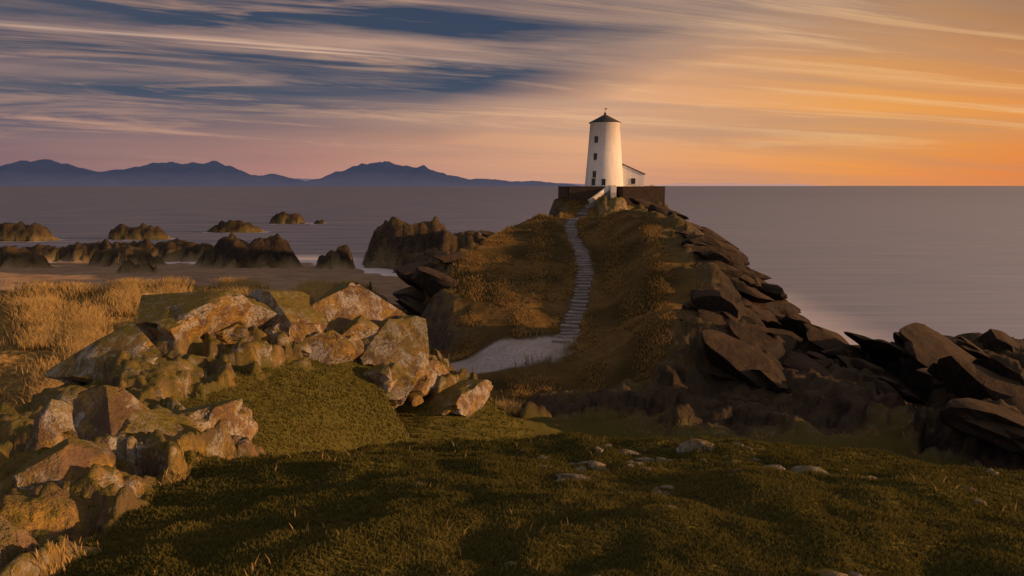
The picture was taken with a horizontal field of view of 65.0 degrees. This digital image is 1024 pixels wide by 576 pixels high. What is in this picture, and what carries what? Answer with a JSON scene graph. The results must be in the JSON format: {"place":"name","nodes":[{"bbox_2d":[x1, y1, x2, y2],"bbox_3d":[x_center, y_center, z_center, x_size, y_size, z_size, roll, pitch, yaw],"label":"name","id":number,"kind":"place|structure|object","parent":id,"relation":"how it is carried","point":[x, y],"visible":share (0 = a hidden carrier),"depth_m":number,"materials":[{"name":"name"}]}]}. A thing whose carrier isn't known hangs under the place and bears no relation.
{"place":"outdoors","nodes":[
{"label":"outdoors","id":0,"kind":"place"},
{"bbox_2d":[0,159,578,185],"bbox_3d":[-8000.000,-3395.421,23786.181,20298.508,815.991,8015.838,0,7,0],"label":"mountains","id":1,"kind":"structure","parent":0,"point":[45,172],"depth_m":21842.83,"materials":[{"name":"stone"}]},
{"bbox_2d":[295,178,584,185],"bbox_3d":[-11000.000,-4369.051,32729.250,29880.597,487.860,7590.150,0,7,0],"label":"mountains","id":2,"kind":"structure","parent":0,"point":[561,183],"depth_m":31930.20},
{"bbox_2d":[0,191,1023,575],"bbox_3d":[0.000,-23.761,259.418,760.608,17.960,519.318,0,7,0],"label":"terrain","id":3,"kind":"structure","parent":0,"point":[836,405],"depth_m":36.44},
{"bbox_2d":[12,282,492,489],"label":"crag rocks","id":4,"kind":"object","parent":3,"relation":"on","point":[386,340],"visible":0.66,"depth_m":19.38,"materials":[{"name":"beige stone"}]},
{"bbox_2d":[0,275,583,416],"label":"dune grass","id":5,"kind":"structure","parent":3,"relation":"on","point":[41,318],"depth_m":63.41,"materials":[{"name":"plant"}]},
{"bbox_2d":[11,351,1016,575],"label":"grass tufts","id":6,"kind":"object","parent":3,"relation":"on","point":[64,549],"visible":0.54,"depth_m":4.29,"materials":[{"name":"plant"}]},
{"bbox_2d":[40,355,1023,575],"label":"turf grass","id":7,"kind":"structure","parent":3,"relation":"on","point":[246,538],"depth_m":4.77,"materials":[{"name":"green plant"}]},
{"bbox_2d":[438,185,703,427],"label":"headland grass","id":8,"kind":"structure","parent":3,"relation":"on","point":[531,383],"depth_m":60.80,"materials":[{"name":"plant"}]},
{"bbox_2d":[552,190,616,342],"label":"path steps","id":9,"kind":"structure","parent":3,"relation":"on","point":[583,293],"depth_m":67.86,"materials":[{"name":"stone"}]},
{"bbox_2d":[558,185,664,206],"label":"terrace walls","id":10,"kind":"structure","parent":3,"relation":"on","point":[652,194],"depth_m":109.51,"materials":[{"name":"stone"}]},
{"bbox_2d":[585,108,644,186],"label":"lighthouse","id":11,"kind":"object","parent":10,"relation":"on","point":[606,167],"visible":0.81,"depth_m":114.53,"materials":[{"name":"white paint"}]},
{"bbox_2d":[392,198,1023,454],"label":"cliff rocks","id":12,"kind":"object","parent":3,"relation":"on","point":[953,365],"visible":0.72,"depth_m":44.36,"materials":[{"name":"brown stone"}]},
{"bbox_2d":[412,438,1023,575],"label":"stones","id":13,"kind":"object","parent":3,"relation":"on","point":[687,445],"visible":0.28,"depth_m":6.54,"materials":[{"name":"grey stone"}]},
{"bbox_2d":[0,186,1023,344],"bbox_3d":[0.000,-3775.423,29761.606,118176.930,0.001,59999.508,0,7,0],"label":"sea","id":14,"kind":"structure","parent":0,"point":[879,262],"depth_m":312.53,"materials":[{"name":"grey liquid"}]},
{"bbox_2d":[0,0,1023,185],"label":"sky","id":15,"kind":"structure","parent":0,"point":[809,92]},
{"bbox_2d":[648,183,820,185],"bbox_3d":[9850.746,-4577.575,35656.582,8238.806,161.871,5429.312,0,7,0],"label":"hill","id":16,"kind":"structure","parent":0,"point":[716,184],"depth_m":34458.16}
]}

